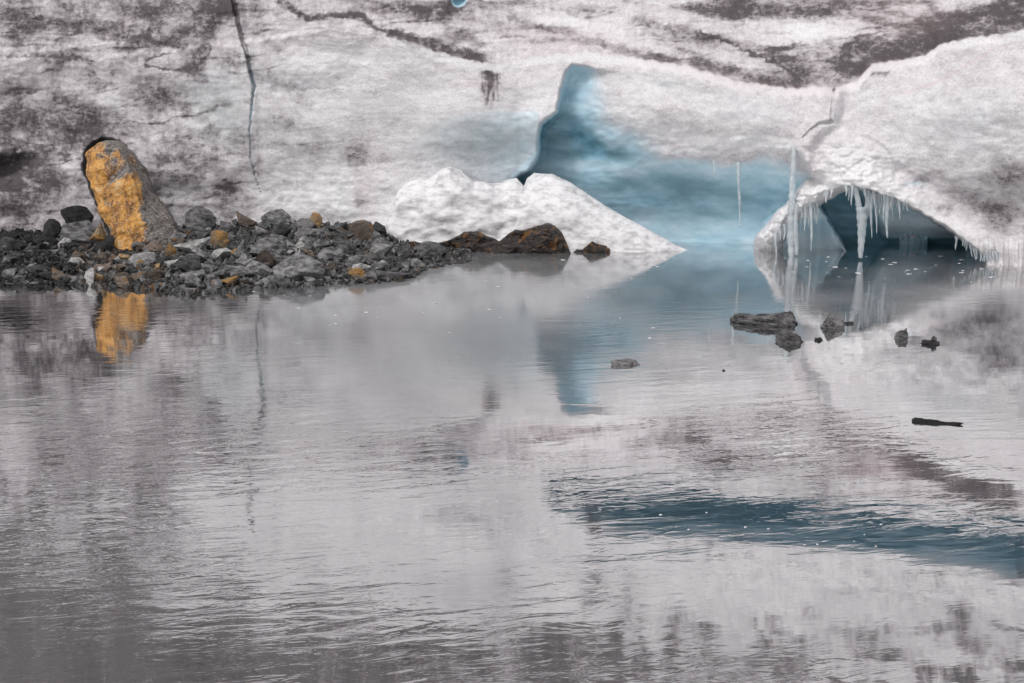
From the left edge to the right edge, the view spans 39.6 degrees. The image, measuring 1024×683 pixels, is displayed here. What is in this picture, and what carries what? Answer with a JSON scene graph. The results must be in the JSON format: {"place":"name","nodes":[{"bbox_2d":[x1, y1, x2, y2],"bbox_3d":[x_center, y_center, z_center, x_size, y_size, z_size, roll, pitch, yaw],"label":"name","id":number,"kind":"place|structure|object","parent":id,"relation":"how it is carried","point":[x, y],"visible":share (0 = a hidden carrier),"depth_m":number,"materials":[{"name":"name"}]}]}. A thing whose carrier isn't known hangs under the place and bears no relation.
{"place":"outdoors","nodes":[
{"label":"outdoors","id":0,"kind":"place"},
{"bbox_2d":[0,218,477,295],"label":"gravel bank","id":1,"kind":"structure","parent":0,"point":[181,284],"depth_m":27.26,"materials":[{"name":"gravel"}]},
{"bbox_2d":[0,237,16,250],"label":"stone","id":2,"kind":"object","parent":1,"relation":"on","point":[9,242],"visible":0.9,"depth_m":28.94,"materials":[{"name":"stone"}]},
{"bbox_2d":[2,268,16,279],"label":"stone","id":3,"kind":"object","parent":1,"relation":"on","point":[6,272],"visible":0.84,"depth_m":26.07,"materials":[{"name":"stone"}]},
{"bbox_2d":[0,232,20,239],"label":"stone","id":4,"kind":"object","parent":1,"relation":"on","point":[14,235],"visible":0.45,"depth_m":29.63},
{"bbox_2d":[2,254,18,263],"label":"stone","id":5,"kind":"object","parent":1,"relation":"on","point":[13,259],"visible":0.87,"depth_m":27.34,"materials":[{"name":"stone"}]},
{"bbox_2d":[13,238,29,249],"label":"stone","id":6,"kind":"object","parent":1,"relation":"on","point":[22,245],"visible":0.67,"depth_m":28.97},
{"bbox_2d":[24,264,47,272],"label":"stone","id":7,"kind":"object","parent":1,"relation":"on","point":[37,268],"visible":0.88,"depth_m":26.31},
{"bbox_2d":[38,271,52,279],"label":"stone","id":8,"kind":"object","parent":1,"relation":"on","point":[45,275],"visible":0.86,"depth_m":26.07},
{"bbox_2d":[43,219,61,236],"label":"stone","id":9,"kind":"object","parent":1,"relation":"on","point":[51,227],"visible":0.76,"depth_m":30.30,"materials":[{"name":"stone"}]},
{"bbox_2d":[52,267,70,280],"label":"stone","id":10,"kind":"object","parent":1,"relation":"on","point":[56,274],"visible":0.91,"depth_m":26.00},
{"bbox_2d":[69,257,83,263],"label":"stone","id":11,"kind":"object","parent":1,"relation":"on","point":[73,260],"visible":0.62,"depth_m":27.59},
{"bbox_2d":[60,205,93,223],"bbox_3d":[-9.373,-2.682,30.677,0.755,0.508,0.449,5,12,23],"label":"stone","id":12,"kind":"object","parent":1,"relation":"on","point":[75,213],"visible":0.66,"depth_m":30.48,"materials":[{"name":"stone"}]},
{"bbox_2d":[60,220,96,245],"bbox_3d":[-9.032,-2.259,29.969,0.873,0.532,0.655,24,11,-3],"label":"stone","id":13,"kind":"object","parent":1,"relation":"on","point":[81,231],"visible":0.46,"depth_m":29.78,"materials":[{"name":"stone"}]},
{"bbox_2d":[71,251,85,259],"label":"stone","id":14,"kind":"object","parent":1,"relation":"on","point":[78,254],"visible":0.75,"depth_m":27.98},
{"bbox_2d":[84,268,93,284],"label":"stone","id":15,"kind":"object","parent":1,"relation":"on","point":[89,275],"visible":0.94,"depth_m":25.83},
{"bbox_2d":[90,223,105,241],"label":"stone","id":16,"kind":"object","parent":1,"relation":"on","point":[99,234],"visible":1,"depth_m":28.76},
{"bbox_2d":[92,252,110,259],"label":"stone","id":17,"kind":"object","parent":1,"relation":"on","point":[101,256],"visible":0.93,"depth_m":28.02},
{"bbox_2d":[95,235,112,251],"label":"stone","id":18,"kind":"object","parent":1,"relation":"on","point":[106,243],"visible":0.54,"depth_m":29.19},
{"bbox_2d":[112,272,130,280],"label":"stone","id":19,"kind":"object","parent":1,"relation":"on","point":[128,277],"visible":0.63,"depth_m":25.76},
{"bbox_2d":[116,276,129,286],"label":"stone","id":20,"kind":"object","parent":1,"relation":"on","point":[121,280],"visible":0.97,"depth_m":25.45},
{"bbox_2d":[124,266,137,272],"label":"stone","id":21,"kind":"object","parent":1,"relation":"on","point":[130,269],"visible":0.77,"depth_m":26.50,"materials":[{"name":"stone"}]},
{"bbox_2d":[85,140,179,249],"bbox_3d":[-7.928,-2.993,29.842,2.357,2.402,1.524,10,15,40],"label":"boulder","id":22,"kind":"object","parent":1,"relation":"on","point":[131,207],"visible":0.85,"depth_m":29.49,"materials":[{"name":"stone"}]},
{"bbox_2d":[131,271,150,280],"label":"stone","id":23,"kind":"object","parent":1,"relation":"on","point":[146,274],"visible":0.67,"depth_m":26.05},
{"bbox_2d":[128,252,154,266],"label":"stone","id":24,"kind":"object","parent":1,"relation":"on","point":[143,256],"visible":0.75,"depth_m":27.67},
{"bbox_2d":[141,241,165,251],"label":"stone","id":25,"kind":"object","parent":1,"relation":"on","point":[158,246],"visible":0.72,"depth_m":28.76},
{"bbox_2d":[151,269,164,280],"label":"stone","id":26,"kind":"object","parent":1,"relation":"on","point":[158,274],"visible":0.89,"depth_m":25.89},
{"bbox_2d":[157,255,174,263],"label":"stone","id":27,"kind":"object","parent":1,"relation":"on","point":[162,259],"visible":0.67,"depth_m":27.29,"materials":[{"name":"stone"}]},
{"bbox_2d":[165,243,175,256],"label":"stone","id":28,"kind":"object","parent":1,"relation":"on","point":[170,250],"visible":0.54,"depth_m":27.89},
{"bbox_2d":[168,232,187,242],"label":"stone","id":29,"kind":"object","parent":1,"relation":"on","point":[178,235],"visible":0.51,"depth_m":29.25,"materials":[{"name":"stone"}]},
{"bbox_2d":[170,238,186,244],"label":"stone","id":30,"kind":"object","parent":1,"relation":"on","point":[178,240],"visible":0.69,"depth_m":29.16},
{"bbox_2d":[173,254,199,271],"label":"stone","id":31,"kind":"object","parent":1,"relation":"on","point":[191,262],"visible":0.82,"depth_m":26.40,"materials":[{"name":"stone"}]},
{"bbox_2d":[173,237,210,252],"bbox_3d":[-6.341,-1.894,28.241,0.643,0.370,0.526,-8,13,-33],"label":"stone","id":32,"kind":"object","parent":1,"relation":"on","point":[194,246],"visible":0.74,"depth_m":28.14,"materials":[{"name":"stone"}]},
{"bbox_2d":[179,270,204,283],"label":"stone","id":33,"kind":"object","parent":1,"relation":"on","point":[199,273],"visible":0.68,"depth_m":25.55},
{"bbox_2d":[184,274,200,286],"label":"stone","id":34,"kind":"object","parent":1,"relation":"on","point":[192,280],"visible":0.96,"depth_m":25.22,"materials":[{"name":"stone"}]},
{"bbox_2d":[184,206,216,231],"bbox_3d":[-6.717,-2.594,30.572,0.724,0.594,0.543,11,10,-5],"label":"stone","id":35,"kind":"object","parent":1,"relation":"on","point":[199,218],"visible":0.81,"depth_m":30.40,"materials":[{"name":"stone"}]},
{"bbox_2d":[197,232,209,238],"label":"stone","id":36,"kind":"object","parent":1,"relation":"on","point":[200,235],"visible":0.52,"depth_m":29.34,"materials":[{"name":"stone"}]},
{"bbox_2d":[197,249,214,261],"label":"stone","id":37,"kind":"object","parent":1,"relation":"on","point":[205,254],"visible":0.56,"depth_m":27.15,"materials":[{"name":"stone"}]},
{"bbox_2d":[200,263,217,270],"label":"stone","id":38,"kind":"object","parent":1,"relation":"on","point":[206,266],"visible":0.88,"depth_m":26.44,"materials":[{"name":"stone"}]},
{"bbox_2d":[213,279,221,288],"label":"stone","id":39,"kind":"object","parent":1,"relation":"on","point":[217,283],"visible":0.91,"depth_m":25.14,"materials":[{"name":"stone"}]},
{"bbox_2d":[210,230,228,248],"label":"stone","id":40,"kind":"object","parent":1,"relation":"on","point":[220,238],"visible":0.84,"depth_m":28.50,"materials":[{"name":"stone"}]},
{"bbox_2d":[210,269,229,278],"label":"stone","id":41,"kind":"object","parent":1,"relation":"on","point":[222,273],"visible":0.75,"depth_m":25.63,"materials":[{"name":"stone"}]},
{"bbox_2d":[211,248,231,259],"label":"stone","id":42,"kind":"object","parent":1,"relation":"on","point":[223,253],"visible":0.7,"depth_m":27.36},
{"bbox_2d":[220,221,236,234],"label":"stone","id":43,"kind":"object","parent":1,"relation":"on","point":[226,226],"visible":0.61,"depth_m":29.71,"materials":[{"name":"stone"}]},
{"bbox_2d":[222,275,237,285],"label":"stone","id":44,"kind":"object","parent":1,"relation":"on","point":[229,280],"visible":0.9,"depth_m":25.42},
{"bbox_2d":[223,265,246,275],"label":"stone","id":45,"kind":"object","parent":1,"relation":"on","point":[229,269],"visible":0.66,"depth_m":25.94,"materials":[{"name":"stone"}]},
{"bbox_2d":[228,239,247,260],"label":"stone","id":46,"kind":"object","parent":1,"relation":"on","point":[240,249],"visible":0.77,"depth_m":27.25,"materials":[{"name":"stone"}]},
{"bbox_2d":[230,265,252,276],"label":"stone","id":47,"kind":"object","parent":1,"relation":"on","point":[248,271],"visible":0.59,"depth_m":25.99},
{"bbox_2d":[234,253,251,263],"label":"stone","id":48,"kind":"object","parent":1,"relation":"on","point":[244,256],"visible":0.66,"depth_m":27.08,"materials":[{"name":"stone"}]},
{"bbox_2d":[236,257,255,265],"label":"stone","id":49,"kind":"object","parent":1,"relation":"on","point":[245,262],"visible":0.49,"depth_m":26.78,"materials":[{"name":"stone"}]},
{"bbox_2d":[236,211,256,226],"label":"stone","id":50,"kind":"object","parent":1,"relation":"on","point":[243,220],"visible":0.92,"depth_m":30.62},
{"bbox_2d":[246,260,265,269],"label":"stone","id":51,"kind":"object","parent":1,"relation":"on","point":[253,264],"visible":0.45,"depth_m":26.47,"materials":[{"name":"stone"}]},
{"bbox_2d":[254,277,269,287],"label":"stone","id":52,"kind":"object","parent":1,"relation":"on","point":[265,280],"visible":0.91,"depth_m":25.44,"materials":[{"name":"stone"}]},
{"bbox_2d":[255,222,270,229],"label":"stone","id":53,"kind":"object","parent":1,"relation":"on","point":[263,225],"visible":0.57,"depth_m":30.23,"materials":[{"name":"stone"}]},
{"bbox_2d":[249,237,277,252],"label":"stone","id":54,"kind":"object","parent":1,"relation":"on","point":[267,243],"visible":0.55,"depth_m":27.95,"materials":[{"name":"stone"}]},
{"bbox_2d":[256,249,273,268],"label":"stone","id":55,"kind":"object","parent":1,"relation":"on","point":[264,256],"visible":0.76,"depth_m":26.77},
{"bbox_2d":[258,268,271,276],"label":"stone","id":56,"kind":"object","parent":1,"relation":"on","point":[262,271],"visible":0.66,"depth_m":26.07,"materials":[{"name":"stone"}]},
{"bbox_2d":[267,275,277,286],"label":"stone","id":57,"kind":"object","parent":1,"relation":"on","point":[271,278],"visible":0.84,"depth_m":25.54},
{"bbox_2d":[261,209,290,227],"bbox_3d":[-5.061,-2.644,30.729,0.703,0.462,0.449,7,13,33],"label":"stone","id":58,"kind":"object","parent":1,"relation":"on","point":[272,218],"visible":0.73,"depth_m":30.53,"materials":[{"name":"stone"}]},
{"bbox_2d":[272,243,286,253],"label":"stone","id":59,"kind":"object","parent":1,"relation":"on","point":[282,247],"visible":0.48,"depth_m":27.95,"materials":[{"name":"stone"}]},
{"bbox_2d":[270,234,289,242],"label":"stone","id":60,"kind":"object","parent":1,"relation":"on","point":[282,238],"visible":0.47,"depth_m":28.91,"materials":[{"name":"stone"}]},
{"bbox_2d":[270,222,291,236],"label":"stone","id":61,"kind":"object","parent":1,"relation":"on","point":[282,228],"visible":0.66,"depth_m":29.50,"materials":[{"name":"stone"}]},
{"bbox_2d":[273,255,289,263],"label":"stone","id":62,"kind":"object","parent":1,"relation":"on","point":[276,259],"visible":0.22,"depth_m":26.85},
{"bbox_2d":[274,278,290,286],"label":"stone","id":63,"kind":"object","parent":1,"relation":"on","point":[279,281],"visible":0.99,"depth_m":25.53,"materials":[{"name":"stone"}]},
{"bbox_2d":[272,251,324,280],"bbox_3d":[-3.910,-1.355,26.182,0.938,0.546,0.704,-2,11,10],"label":"stone","id":64,"kind":"object","parent":1,"relation":"on","point":[297,265],"visible":0.76,"depth_m":26.02,"materials":[{"name":"stone"}]},
{"bbox_2d":[292,218,314,229],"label":"stone","id":65,"kind":"object","parent":1,"relation":"on","point":[309,223],"visible":0.75,"depth_m":30.66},
{"bbox_2d":[294,226,316,239],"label":"stone","id":66,"kind":"object","parent":1,"relation":"on","point":[303,231],"visible":0.7,"depth_m":29.52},
{"bbox_2d":[300,243,313,254],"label":"stone","id":67,"kind":"object","parent":1,"relation":"on","point":[309,246],"visible":0.62,"depth_m":27.92,"materials":[{"name":"stone"}]},
{"bbox_2d":[310,212,322,227],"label":"stone","id":68,"kind":"object","parent":1,"relation":"on","point":[316,218],"visible":0.81,"depth_m":30.68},
{"bbox_2d":[313,228,327,238],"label":"stone","id":69,"kind":"object","parent":1,"relation":"on","point":[320,232],"visible":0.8,"depth_m":29.72,"materials":[{"name":"stone"}]},
{"bbox_2d":[313,238,330,249],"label":"stone","id":70,"kind":"object","parent":1,"relation":"on","point":[320,243],"visible":0.65,"depth_m":28.48,"materials":[{"name":"stone"}]},
{"bbox_2d":[318,247,343,262],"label":"stone","id":71,"kind":"object","parent":1,"relation":"on","point":[338,252],"visible":0.77,"depth_m":27.63,"materials":[{"name":"stone"}]},
{"bbox_2d":[326,222,347,231],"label":"stone","id":72,"kind":"object","parent":1,"relation":"on","point":[335,227],"visible":0.73,"depth_m":30.44,"materials":[{"name":"stone"}]},
{"bbox_2d":[336,240,354,254],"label":"stone","id":73,"kind":"object","parent":1,"relation":"on","point":[346,247],"visible":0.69,"depth_m":28.14,"materials":[{"name":"stone"}]},
{"bbox_2d":[337,230,353,237],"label":"stone","id":74,"kind":"object","parent":1,"relation":"on","point":[345,233],"visible":0.89,"depth_m":29.74,"materials":[{"name":"stone"}]},
{"bbox_2d":[348,267,364,278],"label":"stone","id":75,"kind":"object","parent":1,"relation":"on","point":[354,273],"visible":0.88,"depth_m":26.13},
{"bbox_2d":[351,238,362,246],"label":"stone","id":76,"kind":"object","parent":1,"relation":"on","point":[357,242],"visible":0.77,"depth_m":28.97,"materials":[{"name":"stone"}]},
{"bbox_2d":[345,254,370,267],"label":"stone","id":77,"kind":"object","parent":1,"relation":"on","point":[358,259],"visible":0.86,"depth_m":27.06,"materials":[{"name":"stone"}]},
{"bbox_2d":[349,220,372,240],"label":"stone","id":78,"kind":"object","parent":1,"relation":"on","point":[361,229],"visible":0.77,"depth_m":29.63,"materials":[{"name":"stone"}]},
{"bbox_2d":[352,263,370,269],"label":"stone","id":79,"kind":"object","parent":1,"relation":"on","point":[364,266],"visible":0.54,"depth_m":26.84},
{"bbox_2d":[363,270,376,280],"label":"stone","id":80,"kind":"object","parent":1,"relation":"on","point":[371,274],"visible":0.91,"depth_m":26.07,"materials":[{"name":"stone"}]},
{"bbox_2d":[373,221,385,235],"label":"stone","id":81,"kind":"object","parent":1,"relation":"on","point":[379,228],"visible":0.63,"depth_m":30.53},
{"bbox_2d":[371,261,387,269],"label":"stone","id":82,"kind":"object","parent":1,"relation":"on","point":[376,265],"visible":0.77,"depth_m":26.96,"materials":[{"name":"stone"}]},
{"bbox_2d":[370,243,389,256],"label":"stone","id":83,"kind":"object","parent":1,"relation":"on","point":[375,248],"visible":0.57,"depth_m":28.49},
{"bbox_2d":[375,245,393,256],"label":"stone","id":84,"kind":"object","parent":1,"relation":"on","point":[382,252],"visible":0.72,"depth_m":28.30,"materials":[{"name":"stone"}]},
{"bbox_2d":[365,269,410,280],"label":"stone","id":85,"kind":"object","parent":1,"relation":"on","point":[381,275],"visible":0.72,"depth_m":26.25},
{"bbox_2d":[398,244,410,253],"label":"stone","id":86,"kind":"object","parent":1,"relation":"on","point":[406,248],"visible":0.75,"depth_m":29.13,"materials":[{"name":"stone"}]},
{"bbox_2d":[416,259,427,270],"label":"stone","id":87,"kind":"object","parent":1,"relation":"on","point":[421,265],"visible":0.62,"depth_m":27.46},
{"bbox_2d":[416,241,444,257],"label":"stone","id":88,"kind":"object","parent":1,"relation":"on","point":[430,248],"visible":0.81,"depth_m":29.00,"materials":[{"name":"stone"}]},
{"bbox_2d":[385,166,523,242],"bbox_3d":[-1.281,-2.899,31.112,3.531,1.857,1.665,0,11,0],"label":"snow mound","id":89,"kind":"object","parent":1,"relation":"on","point":[446,203],"visible":0.81,"depth_m":30.59,"materials":[{"name":"snow"}]},
{"bbox_2d":[399,223,570,253],"bbox_3d":[-0.711,-2.100,30.370,3.952,0.898,1.192,0,11,0],"label":"rock ledge","id":90,"kind":"object","parent":1,"relation":"on","point":[546,238],"visible":0.51,"depth_m":30.00,"materials":[{"name":"stone"}]},
{"bbox_2d":[513,173,686,251],"bbox_3d":[1.869,-2.688,30.666,3.952,1.792,1.714,3,12,15],"label":"snow mound","id":91,"kind":"object","parent":1,"relation":"on","point":[579,218],"visible":0.83,"depth_m":30.30,"materials":[{"name":"snow"}]},
{"bbox_2d":[0,241,1023,682],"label":"lake water","id":92,"kind":"structure","parent":0,"point":[394,481],"depth_m":13.95,"materials":[{"name":"liquid"}]},
{"bbox_2d":[581,241,609,252],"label":"rock","id":93,"kind":"object","parent":92,"relation":"in","point":[592,247],"visible":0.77,"depth_m":30.03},
{"bbox_2d":[611,358,639,365],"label":"rock","id":94,"kind":"object","parent":92,"relation":"on","point":[626,362],"visible":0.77,"depth_m":19.00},
{"bbox_2d":[730,311,797,326],"bbox_3d":[3.915,-0.309,22.080,1.054,0.385,0.738,3,11,6],"label":"rock","id":95,"kind":"object","parent":92,"relation":"on","point":[783,319],"visible":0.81,"depth_m":21.84,"materials":[{"name":"stone"}]},
{"bbox_2d":[775,332,803,343],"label":"rock","id":96,"kind":"object","parent":92,"relation":"on","point":[787,337],"visible":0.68,"depth_m":20.49,"materials":[{"name":"stone"}]},
{"bbox_2d":[820,313,844,328],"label":"rock","id":97,"kind":"object","parent":92,"relation":"on","point":[831,321],"visible":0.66,"depth_m":21.57,"materials":[{"name":"stone"}]},
{"bbox_2d":[894,328,907,338],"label":"rock","id":98,"kind":"object","parent":92,"relation":"in","point":[901,334],"visible":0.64,"depth_m":20.78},
{"bbox_2d":[921,336,939,344],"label":"rock","id":99,"kind":"object","parent":92,"relation":"in","point":[932,341],"visible":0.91,"depth_m":20.38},
{"bbox_2d":[912,417,962,424],"bbox_3d":[4.774,0.902,15.966,0.556,0.061,0.056,4,12,20],"label":"driftwood stick","id":100,"kind":"object","parent":92,"relation":"on","point":[915,419],"visible":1,"depth_m":15.97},
{"bbox_2d":[0,0,1023,265],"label":"glacier","id":101,"kind":"object","parent":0,"point":[640,112],"visible":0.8,"depth_m":30.86,"materials":[{"name":"ice"}]},
{"bbox_2d":[736,162,740,227],"bbox_3d":[4.724,-3.053,29.672,0.120,1.376,0.073,0,11,0],"label":"icicle","id":102,"kind":"object","parent":101,"relation":"hanging from","point":[738,173],"visible":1,"depth_m":29.62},
{"bbox_2d":[786,203,794,255],"bbox_3d":[5.785,-2.308,29.463,0.201,1.123,0.150,0,11,0],"label":"icicle","id":103,"kind":"object","parent":101,"relation":"hanging from","point":[790,233],"visible":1,"depth_m":29.41,"materials":[{"name":"ice"}]},
{"bbox_2d":[788,147,795,203],"bbox_3d":[5.802,-3.392,29.350,0.181,1.234,0.141,0,11,0],"label":"icicle","id":104,"kind":"object","parent":101,"relation":"hanging from","point":[792,188],"visible":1,"depth_m":29.31,"materials":[{"name":"ice"}]},
{"bbox_2d":[793,204,798,254],"bbox_3d":[5.877,-2.314,29.411,0.135,1.059,0.086,0,11,0],"label":"icicle","id":105,"kind":"object","parent":101,"relation":"hanging from","point":[795,226],"visible":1,"depth_m":29.38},
{"bbox_2d":[803,204,806,231],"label":"icicle","id":106,"kind":"object","parent":101,"relation":"hanging from","point":[805,211],"visible":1,"depth_m":29.38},
{"bbox_2d":[808,202,812,246],"bbox_3d":[6.175,-2.400,29.445,0.122,1.059,0.077,0,11,0],"label":"icicle","id":107,"kind":"object","parent":101,"relation":"hanging from","point":[810,204],"visible":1,"depth_m":29.40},
{"bbox_2d":[854,186,861,221],"bbox_3d":[7.002,-2.774,28.810,0.250,0.790,0.115,0,11,0],"label":"icicle","id":108,"kind":"object","parent":101,"relation":"hanging from","point":[858,203],"visible":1,"depth_m":28.75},
{"bbox_2d":[856,207,866,257],"bbox_3d":[7.079,-2.211,28.870,0.249,1.040,0.194,0,11,0],"label":"icicle","id":109,"kind":"object","parent":101,"relation":"hanging from","point":[861,216],"visible":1,"depth_m":28.80,"materials":[{"name":"ice"}]},
{"bbox_2d":[864,190,871,222],"bbox_3d":[7.202,-2.647,28.855,0.179,0.853,0.118,0,11,0],"label":"icicle","id":110,"kind":"object","parent":101,"relation":"hanging from","point":[867,201],"visible":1,"depth_m":28.78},
{"bbox_2d":[869,192,872,235],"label":"icicle","id":111,"kind":"object","parent":101,"relation":"hanging from","point":[871,207],"visible":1,"depth_m":28.81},
{"bbox_2d":[875,192,877,233],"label":"icicle","id":112,"kind":"object","parent":101,"relation":"hanging from","point":[876,210],"visible":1,"depth_m":28.81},
{"bbox_2d":[885,195,889,237],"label":"icicle","id":113,"kind":"object","parent":101,"relation":"hanging from","point":[887,206],"visible":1,"depth_m":28.71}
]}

